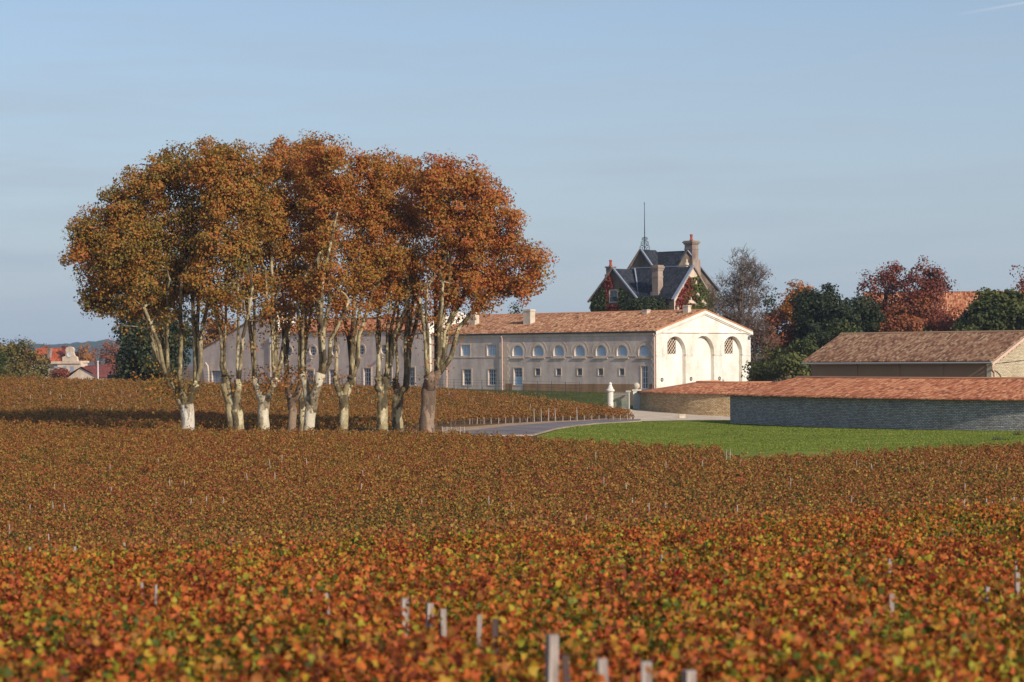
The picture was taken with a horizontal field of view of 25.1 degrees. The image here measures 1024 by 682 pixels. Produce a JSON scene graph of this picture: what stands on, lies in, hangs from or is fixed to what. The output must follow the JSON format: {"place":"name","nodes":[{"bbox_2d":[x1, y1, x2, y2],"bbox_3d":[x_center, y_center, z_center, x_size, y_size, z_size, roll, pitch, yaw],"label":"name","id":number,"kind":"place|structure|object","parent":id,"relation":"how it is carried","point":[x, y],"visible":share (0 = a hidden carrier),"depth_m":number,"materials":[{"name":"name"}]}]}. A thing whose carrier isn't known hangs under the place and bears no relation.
{"place":"outdoors","nodes":[
{"label":"outdoors","id":0,"kind":"place"},
{"bbox_2d":[6,339,760,364],"bbox_3d":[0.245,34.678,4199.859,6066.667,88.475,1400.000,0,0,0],"label":"hills","id":1,"kind":"structure","parent":0,"point":[93,344],"depth_m":4092.52,"materials":[{"name":"green plant"}]},
{"bbox_2d":[0,360,1021,681],"bbox_3d":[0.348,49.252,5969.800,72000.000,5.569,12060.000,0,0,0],"label":"ground","id":2,"kind":"structure","parent":0,"point":[360,430],"depth_m":187.05,"materials":[{"name":"soil"}]},
{"bbox_2d":[0,350,10,375],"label":"bush","id":3,"kind":"object","parent":2,"relation":"on","point":[3,363],"visible":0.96,"depth_m":321.99,"materials":[{"name":"green plant"}]},
{"bbox_2d":[0,335,48,379],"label":"tree","id":4,"kind":"object","parent":2,"relation":"on","point":[13,350],"visible":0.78,"depth_m":329.57,"materials":[{"name":"green plant"}]},
{"bbox_2d":[20,358,54,381],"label":"bush","id":5,"kind":"object","parent":2,"relation":"on","point":[44,371],"visible":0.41,"depth_m":344.36,"materials":[{"name":"green plant"}]},
{"bbox_2d":[49,367,69,378],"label":"bush","id":6,"kind":"object","parent":2,"relation":"on","point":[60,372],"visible":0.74,"depth_m":399.35,"materials":[{"name":"red plant"}]},
{"bbox_2d":[31,346,88,381],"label":"town hall","id":7,"kind":"structure","parent":2,"relation":"on","point":[65,357],"depth_m":598.54,"materials":[{"name":"stone"}]},
{"bbox_2d":[75,343,94,362],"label":"tree","id":8,"kind":"object","parent":2,"relation":"on","point":[82,355],"visible":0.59,"depth_m":649.00,"materials":[{"name":"brown plant"}]},
{"bbox_2d":[66,366,115,380],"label":"village house","id":9,"kind":"structure","parent":2,"relation":"on","point":[86,372],"depth_m":519.26,"materials":[{"name":"paint"}]},
{"bbox_2d":[89,347,107,364],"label":"tree","id":10,"kind":"object","parent":2,"relation":"on","point":[94,353],"visible":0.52,"depth_m":639.60,"materials":[{"name":"brown plant"}]},
{"bbox_2d":[85,364,118,375],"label":"village house","id":11,"kind":"structure","parent":2,"relation":"on","point":[108,366],"depth_m":548.28,"materials":[{"name":"tile"}]},
{"bbox_2d":[97,338,119,364],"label":"tree","id":12,"kind":"object","parent":2,"relation":"on","point":[109,353],"visible":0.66,"depth_m":619.26,"materials":[{"name":"brown plant"}]},
{"bbox_2d":[57,140,219,430],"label":"plane tree","id":13,"kind":"object","parent":2,"relation":"on","point":[113,254],"visible":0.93,"depth_m":170.28,"materials":[{"name":"brown plant"}]},
{"bbox_2d":[109,306,204,382],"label":"tree","id":14,"kind":"object","parent":2,"relation":"on","point":[131,349],"visible":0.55,"depth_m":282.31,"materials":[{"name":"green plant"}]},
{"bbox_2d":[200,315,236,345],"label":"tree","id":15,"kind":"object","parent":2,"relation":"on","point":[213,329],"visible":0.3,"depth_m":333.92,"materials":[{"name":"brown plant"}]},
{"bbox_2d":[171,134,275,436],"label":"plane tree","id":16,"kind":"object","parent":2,"relation":"on","point":[224,194],"visible":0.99,"depth_m":168.35,"materials":[{"name":"orange plant"}]},
{"bbox_2d":[202,314,294,383],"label":"shed building","id":17,"kind":"structure","parent":2,"relation":"on","point":[211,357],"depth_m":308.01,"materials":[{"name":"paint"}]},
{"bbox_2d":[213,371,221,382],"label":"garage door","id":18,"kind":"structure","parent":17,"relation":"in","point":[215,373],"depth_m":311.28,"materials":[{"name":"grey paint"}]},
{"bbox_2d":[215,142,312,435],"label":"plane tree","id":19,"kind":"object","parent":2,"relation":"on","point":[266,281],"visible":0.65,"depth_m":172.06,"materials":[{"name":"brown plant"}]},
{"bbox_2d":[253,134,321,431],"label":"plane tree","id":20,"kind":"object","parent":2,"relation":"on","point":[290,249],"visible":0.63,"depth_m":174.05,"materials":[{"name":"brown plant"}]},
{"bbox_2d":[281,128,337,432],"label":"plane tree","id":21,"kind":"object","parent":2,"relation":"on","point":[300,227],"visible":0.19,"depth_m":176.71,"materials":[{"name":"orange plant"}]},
{"bbox_2d":[0,373,634,432],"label":"vineyard","id":22,"kind":"object","parent":2,"relation":"on","point":[210,410],"visible":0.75,"depth_m":218.52,"materials":[{"name":"brown plant"}]},
{"bbox_2d":[279,130,380,433],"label":"plane tree","id":23,"kind":"object","parent":2,"relation":"on","point":[327,195],"visible":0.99,"depth_m":170.41,"materials":[{"name":"orange plant"}]},
{"bbox_2d":[295,147,403,433],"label":"plane tree","id":24,"kind":"object","parent":2,"relation":"on","point":[364,281],"visible":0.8,"depth_m":173.55,"materials":[{"name":"orange plant"}]},
{"bbox_2d":[278,311,465,386],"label":"cellar building","id":25,"kind":"structure","parent":2,"relation":"on","point":[368,354],"depth_m":292.59,"materials":[{"name":"paint"}]},
{"bbox_2d":[307,369,312,382],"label":"french window","id":26,"kind":"structure","parent":25,"relation":"in","point":[309,372],"depth_m":299.35,"materials":[{"name":"glass"}]},
{"bbox_2d":[365,368,370,385],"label":"french window","id":27,"kind":"structure","parent":25,"relation":"in","point":[367,372],"depth_m":292.27,"materials":[{"name":"blue glass"}]},
{"bbox_2d":[409,367,413,385],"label":"french window","id":28,"kind":"structure","parent":25,"relation":"in","point":[412,368],"depth_m":287.01,"materials":[{"name":"blue glass"}]},
{"bbox_2d":[182,371,579,397],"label":"wire fence","id":29,"kind":"object","parent":2,"relation":"on","point":[551,384],"visible":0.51,"depth_m":261.81,"materials":[{"name":"metal"}]},
{"bbox_2d":[350,144,437,433],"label":"plane tree","id":30,"kind":"object","parent":2,"relation":"on","point":[390,222],"visible":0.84,"depth_m":174.64,"materials":[{"name":"brown plant"}]},
{"bbox_2d":[374,155,434,433],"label":"plane tree","id":31,"kind":"object","parent":2,"relation":"on","point":[397,409],"visible":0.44,"depth_m":176.59,"materials":[{"name":"brown plant"}]},
{"bbox_2d":[401,598,408,635],"bbox_3d":[-1.052,3.111,22.728,0.080,1.139,0.064,0,0,-17],"label":"vine post","id":32,"kind":"object","parent":2,"relation":"on","point":[403,605],"visible":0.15,"depth_m":22.70,"materials":[{"name":"grey wood"}]},
{"bbox_2d":[426,603,433,627],"bbox_3d":[-0.801,3.088,22.228,0.070,1.119,0.056,1,-1,-23],"label":"vine post","id":33,"kind":"object","parent":2,"relation":"on","point":[429,607],"visible":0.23,"depth_m":22.20,"materials":[{"name":"grey wood"}]},
{"bbox_2d":[439,609,446,651],"bbox_3d":[-0.637,3.072,21.728,0.060,1.089,0.048,-1,0,-21],"label":"vine post","id":34,"kind":"object","parent":2,"relation":"on","point":[443,632],"visible":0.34,"depth_m":21.71,"materials":[{"name":"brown wood"}]},
{"bbox_2d":[441,427,464,433],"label":"rail fence","id":35,"kind":"object","parent":2,"relation":"on","point":[460,430],"visible":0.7,"depth_m":176.43,"materials":[{"name":"grey wood"}]},
{"bbox_2d":[395,152,559,435],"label":"plane tree","id":36,"kind":"object","parent":2,"relation":"on","point":[476,231],"visible":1,"depth_m":172.53,"materials":[{"name":"brown plant"}]},
{"bbox_2d":[477,614,481,649],"bbox_3d":[-0.313,3.030,20.968,0.050,1.079,0.040,2,1,-1],"label":"vine post","id":37,"kind":"object","parent":2,"relation":"on","point":[479,625],"visible":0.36,"depth_m":20.94,"materials":[{"name":"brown wood"}]},
{"bbox_2d":[492,618,498,674],"bbox_3d":[-0.140,2.958,19.979,0.060,1.099,0.048,0,0,-6],"label":"vine post","id":38,"kind":"object","parent":2,"relation":"on","point":[495,627],"visible":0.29,"depth_m":19.96,"materials":[{"name":"grey wood"}]},
{"bbox_2d":[0,495,1023,681],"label":"vineyard","id":39,"kind":"object","parent":2,"relation":"on","point":[768,599],"visible":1,"depth_m":24.39,"materials":[{"name":"orange plant"}]},
{"bbox_2d":[0,422,1023,561],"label":"vineyard","id":40,"kind":"object","parent":2,"relation":"on","point":[750,482],"visible":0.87,"depth_m":108.67,"materials":[{"name":"brown plant"}]},
{"bbox_2d":[508,302,522,313],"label":"tree","id":41,"kind":"object","parent":2,"relation":"on","point":[513,307],"visible":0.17,"depth_m":304.91,"materials":[{"name":"brown plant"}]},
{"bbox_2d":[443,418,625,432],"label":"verge","id":42,"kind":"structure","parent":2,"relation":"on","point":[487,426],"depth_m":199.90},
{"bbox_2d":[545,634,558,681],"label":"vine post","id":43,"kind":"object","parent":2,"relation":"on","point":[551,655],"visible":1,"depth_m":14.96,"materials":[{"name":"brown wood"}]},
{"bbox_2d":[561,655,569,681],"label":"vine post","id":44,"kind":"object","parent":2,"relation":"on","point":[565,669],"visible":1,"depth_m":14.73,"materials":[{"name":"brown wood"}]},
{"bbox_2d":[430,305,752,403],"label":"winery building","id":45,"kind":"structure","parent":2,"relation":"on","point":[622,352],"depth_m":271.29,"materials":[{"name":"stone"}]},
{"bbox_2d":[462,345,469,355],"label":"sash window","id":46,"kind":"structure","parent":45,"relation":"in","point":[465,348],"depth_m":282.04,"materials":[{"name":"blue glass"}]},
{"bbox_2d":[464,369,470,384],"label":"french window","id":47,"kind":"structure","parent":45,"relation":"in","point":[467,372],"depth_m":281.90,"materials":[{"name":"blue glass"}]},
{"bbox_2d":[488,345,495,355],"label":"sash window","id":48,"kind":"structure","parent":45,"relation":"in","point":[491,348],"depth_m":279.13,"materials":[{"name":"blue glass"}]},
{"bbox_2d":[489,369,495,384],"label":"french window","id":49,"kind":"structure","parent":45,"relation":"in","point":[492,372],"depth_m":279.16,"materials":[{"name":"blue glass"}]},
{"bbox_2d":[514,345,522,355],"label":"arched window","id":50,"kind":"structure","parent":45,"relation":"in","point":[518,351],"depth_m":276.32,"materials":[{"name":"blue glass"}]},
{"bbox_2d":[515,368,521,376],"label":"glazed door","id":51,"kind":"structure","parent":45,"relation":"in","point":[518,371],"depth_m":276.32,"materials":[{"name":"white paint"}]},
{"bbox_2d":[534,345,542,355],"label":"arched window","id":52,"kind":"structure","parent":45,"relation":"in","point":[538,351],"depth_m":274.23,"materials":[{"name":"blue glass"}]},
{"bbox_2d":[554,345,563,355],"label":"arched window","id":53,"kind":"structure","parent":45,"relation":"in","point":[559,351],"depth_m":271.96,"materials":[{"name":"blue glass"}]},
{"bbox_2d":[575,345,584,355],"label":"arched window","id":54,"kind":"structure","parent":45,"relation":"in","point":[579,351],"depth_m":269.85,"materials":[{"name":"blue glass"}]},
{"bbox_2d":[597,345,605,355],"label":"arched window","id":55,"kind":"structure","parent":45,"relation":"in","point":[601,351],"depth_m":267.68,"materials":[{"name":"blue glass"}]},
{"bbox_2d":[618,345,626,355],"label":"arched window","id":56,"kind":"structure","parent":45,"relation":"in","point":[622,351],"depth_m":265.60,"materials":[{"name":"blue glass"}]},
{"bbox_2d":[639,345,648,355],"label":"arched window","id":57,"kind":"structure","parent":45,"relation":"in","point":[643,351],"depth_m":263.40,"materials":[{"name":"blue glass"}]},
{"bbox_2d":[642,366,647,388],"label":"french window","id":58,"kind":"structure","parent":45,"relation":"in","point":[644,368],"depth_m":263.28,"materials":[{"name":"blue glass"}]},
{"bbox_2d":[667,338,675,353],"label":"lattice window","id":59,"kind":"structure","parent":45,"relation":"in","point":[671,344],"depth_m":265.08,"materials":[{"name":"wood"}]},
{"bbox_2d":[724,337,732,353],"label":"lattice window","id":60,"kind":"structure","parent":45,"relation":"in","point":[728,348],"depth_m":273.23,"materials":[{"name":"wood"}]},
{"bbox_2d":[596,658,608,681],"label":"vine post","id":61,"kind":"object","parent":2,"relation":"on","point":[602,666],"visible":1,"depth_m":14.72,"materials":[{"name":"brown wood"}]},
{"bbox_2d":[606,382,614,407],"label":"gate pillar","id":62,"kind":"structure","parent":2,"relation":"on","point":[610,390],"depth_m":225.73,"materials":[{"name":"stone"}]},
{"bbox_2d":[613,390,630,416],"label":"iron gate","id":63,"kind":"structure","parent":62,"relation":"attached to","point":[623,394],"depth_m":225.31,"materials":[{"name":"white metal"}]},
{"bbox_2d":[632,382,640,408],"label":"ball post","id":64,"kind":"object","parent":2,"relation":"on","point":[636,397],"visible":0.96,"depth_m":251.56,"materials":[{"name":"stone"}]},
{"bbox_2d":[640,661,651,681],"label":"vine post","id":65,"kind":"object","parent":2,"relation":"on","point":[645,676],"visible":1,"depth_m":14.70,"materials":[{"name":"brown wood"}]},
{"bbox_2d":[587,202,717,313],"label":"chateau","id":66,"kind":"structure","parent":2,"relation":"on","point":[653,273],"depth_m":341.91,"materials":[{"name":"stone"}]},
{"bbox_2d":[589,285,606,311],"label":"climbing plant","id":67,"kind":"object","parent":66,"relation":"attached to","point":[600,304],"visible":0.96,"depth_m":343.53,"materials":[{"name":"green plant"}]},
{"bbox_2d":[604,275,619,310],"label":"climbing plant","id":68,"kind":"object","parent":66,"relation":"attached to","point":[609,283],"visible":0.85,"depth_m":342.26,"materials":[{"name":"red plant"}]},
{"bbox_2d":[610,290,616,301],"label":"window","id":69,"kind":"structure","parent":66,"relation":"in","point":[613,293],"depth_m":342.29,"materials":[{"name":"glass"}]},
{"bbox_2d":[617,288,631,310],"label":"climbing plant","id":70,"kind":"object","parent":66,"relation":"attached to","point":[623,293],"visible":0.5,"depth_m":340.52,"materials":[{"name":"green plant"}]},
{"bbox_2d":[622,296,669,310],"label":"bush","id":71,"kind":"object","parent":66,"relation":"attached to","point":[645,303],"visible":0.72,"depth_m":334.88,"materials":[{"name":"green plant"}]},
{"bbox_2d":[675,276,696,309],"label":"climbing plant","id":72,"kind":"object","parent":66,"relation":"attached to","point":[684,290],"visible":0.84,"depth_m":335.71,"materials":[{"name":"red plant"}]},
{"bbox_2d":[683,276,713,309],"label":"climbing plant","id":73,"kind":"object","parent":66,"relation":"attached to","point":[697,288],"visible":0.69,"depth_m":337.82,"materials":[{"name":"green plant"}]},
{"bbox_2d":[624,408,729,420],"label":"forecourt","id":74,"kind":"structure","parent":2,"relation":"on","point":[644,415],"depth_m":229.15,"materials":[{"name":"beige gravel"}]},
{"bbox_2d":[682,669,695,681],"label":"vine post","id":75,"kind":"object","parent":2,"relation":"on","point":[689,675],"visible":1,"depth_m":14.46,"materials":[{"name":"grey wood"}]},
{"bbox_2d":[637,380,778,415],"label":"round stone building","id":76,"kind":"structure","parent":2,"relation":"on","point":[707,397],"depth_m":240.77,"materials":[{"name":"beige tile"}]},
{"bbox_2d":[696,291,723,315],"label":"tree","id":77,"kind":"object","parent":2,"relation":"on","point":[709,301],"visible":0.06,"depth_m":318.39,"materials":[{"name":"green plant"}]},
{"bbox_2d":[699,243,776,347],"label":"tree","id":78,"kind":"object","parent":2,"relation":"on","point":[747,281],"visible":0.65,"depth_m":299.62,"materials":[{"name":"grey plant"}]},
{"bbox_2d":[734,292,781,373],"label":"tree","id":79,"kind":"object","parent":2,"relation":"on","point":[756,342],"visible":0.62,"depth_m":289.75,"materials":[{"name":"brown plant"}]},
{"bbox_2d":[741,360,779,380],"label":"bush","id":80,"kind":"object","parent":2,"relation":"on","point":[750,364],"visible":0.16,"depth_m":267.93,"materials":[{"name":"green plant"}]},
{"bbox_2d":[757,286,779,359],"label":"tree","id":81,"kind":"object","parent":2,"relation":"on","point":[769,300],"visible":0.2,"depth_m":311.99,"materials":[{"name":"brown plant"}]},
{"bbox_2d":[747,342,790,380],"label":"bush","id":82,"kind":"object","parent":2,"relation":"on","point":[764,373],"visible":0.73,"depth_m":261.41,"materials":[{"name":"green plant"}]},
{"bbox_2d":[758,308,802,379],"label":"tree","id":83,"kind":"object","parent":2,"relation":"on","point":[785,336],"visible":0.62,"depth_m":297.17,"materials":[{"name":"brown plant"}]},
{"bbox_2d":[766,352,811,380],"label":"bush","id":84,"kind":"object","parent":2,"relation":"on","point":[788,364],"visible":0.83,"depth_m":257.20,"materials":[{"name":"green plant"}]},
{"bbox_2d":[773,279,814,356],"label":"tree","id":85,"kind":"object","parent":2,"relation":"on","point":[786,306],"visible":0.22,"depth_m":314.95,"materials":[{"name":"orange plant"}]},
{"bbox_2d":[781,335,822,375],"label":"bush","id":86,"kind":"object","parent":2,"relation":"on","point":[805,347],"visible":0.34,"depth_m":261.39,"materials":[{"name":"green plant"}]},
{"bbox_2d":[802,328,831,353],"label":"bush","id":87,"kind":"object","parent":2,"relation":"on","point":[821,341],"visible":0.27,"depth_m":271.46,"materials":[{"name":"green plant"}]},
{"bbox_2d":[789,282,863,353],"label":"tree","id":88,"kind":"object","parent":2,"relation":"on","point":[820,310],"visible":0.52,"depth_m":293.83,"materials":[{"name":"green plant"}]},
{"bbox_2d":[823,320,862,342],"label":"bush","id":89,"kind":"object","parent":2,"relation":"on","point":[839,330],"visible":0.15,"depth_m":267.53,"materials":[{"name":"green plant"}]},
{"bbox_2d":[845,292,888,331],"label":"tree","id":90,"kind":"object","parent":2,"relation":"on","point":[871,317],"visible":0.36,"depth_m":298.22,"materials":[{"name":"green plant"}]},
{"bbox_2d":[726,376,1023,430],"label":"long stone building","id":91,"kind":"structure","parent":2,"relation":"on","point":[965,403],"depth_m":191.96,"materials":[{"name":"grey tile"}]},
{"bbox_2d":[854,260,908,312],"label":"tree","id":92,"kind":"object","parent":2,"relation":"on","point":[889,278],"visible":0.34,"depth_m":309.15,"materials":[{"name":"red plant"}]},
{"bbox_2d":[889,594,893,624],"bbox_3d":[3.873,3.127,23.477,0.050,1.099,0.040,0,0,-3],"label":"vine post","id":93,"kind":"object","parent":2,"relation":"on","point":[891,604],"visible":0.18,"depth_m":23.46,"materials":[{"name":"grey wood"}]},
{"bbox_2d":[869,292,940,331],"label":"tree","id":94,"kind":"object","parent":2,"relation":"on","point":[906,319],"visible":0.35,"depth_m":298.92,"materials":[{"name":"brown plant"}]},
{"bbox_2d":[802,330,1023,376],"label":"barn","id":95,"kind":"structure","parent":2,"relation":"on","point":[995,353],"depth_m":222.97,"materials":[{"name":"tile"}]},
{"bbox_2d":[894,255,957,326],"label":"tree","id":96,"kind":"object","parent":2,"relation":"on","point":[935,286],"visible":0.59,"depth_m":305.18,"materials":[{"name":"red plant"}]},
{"bbox_2d":[860,291,1023,321],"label":"tiled hall","id":97,"kind":"structure","parent":2,"relation":"on","point":[961,299],"depth_m":332.62,"materials":[{"name":"tile"}]},
{"bbox_2d":[929,304,962,330],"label":"tree","id":98,"kind":"object","parent":2,"relation":"on","point":[947,322],"visible":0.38,"depth_m":297.61,"materials":[{"name":"brown plant"}]},
{"bbox_2d":[950,317,980,330],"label":"bush","id":99,"kind":"object","parent":2,"relation":"on","point":[958,326],"visible":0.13,"depth_m":284.10,"materials":[{"name":"green plant"}]},
{"bbox_2d":[984,586,989,607],"bbox_3d":[5.103,3.179,24.727,0.050,1.099,0.040,0,0,-27],"label":"vine post","id":100,"kind":"object","parent":2,"relation":"on","point":[986,589],"visible":0.2,"depth_m":24.72,"materials":[{"name":"grey wood"}]},
{"bbox_2d":[953,287,1023,330],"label":"tree","id":101,"kind":"object","parent":2,"relation":"on","point":[988,309],"visible":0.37,"depth_m":286.76,"materials":[{"name":"green plant"}]},
{"bbox_2d":[1009,265,1023,291],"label":"tree","id":102,"kind":"object","parent":2,"relation":"on","point":[1021,283],"visible":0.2,"depth_m":311.78,"materials":[{"name":"brown plant"}]},
{"bbox_2d":[1014,572,1019,651],"bbox_3d":[6.027,3.311,27.476,0.060,1.099,0.048,0,0,-19],"label":"vine post","id":103,"kind":"object","parent":2,"relation":"on","point":[1016,584],"visible":0.19,"depth_m":27.46,"materials":[{"name":"grey wood"}]},
{"bbox_2d":[1012,300,1023,327],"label":"tree","id":104,"kind":"object","parent":2,"relation":"on","point":[1021,310],"visible":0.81,"depth_m":285.17,"materials":[{"name":"green plant"}]},
{"bbox_2d":[0,0,1023,351],"label":"sky","id":105,"kind":"structure","parent":0,"point":[834,140],"materials":[{"name":"blue"}]},
{"bbox_2d":[415,387,632,408],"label":"grass bank","id":106,"kind":"structure","parent":0,"point":[590,399],"depth_m":258.16,"materials":[{"name":"green plant"}]},
{"bbox_2d":[457,419,640,435],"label":"road","id":107,"kind":"structure","parent":0,"point":[524,429],"depth_m":192.09,"materials":[{"name":"grey asphalt"}]},
{"bbox_2d":[486,420,640,435],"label":"kerb","id":108,"kind":"structure","parent":107,"relation":"on","point":[538,433],"depth_m":193.32,"materials":[{"name":"grey concrete"}]},
{"bbox_2d":[537,420,1023,460],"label":"lawn","id":109,"kind":"structure","parent":0,"point":[772,451],"depth_m":171.28,"materials":[{"name":"green plant"}]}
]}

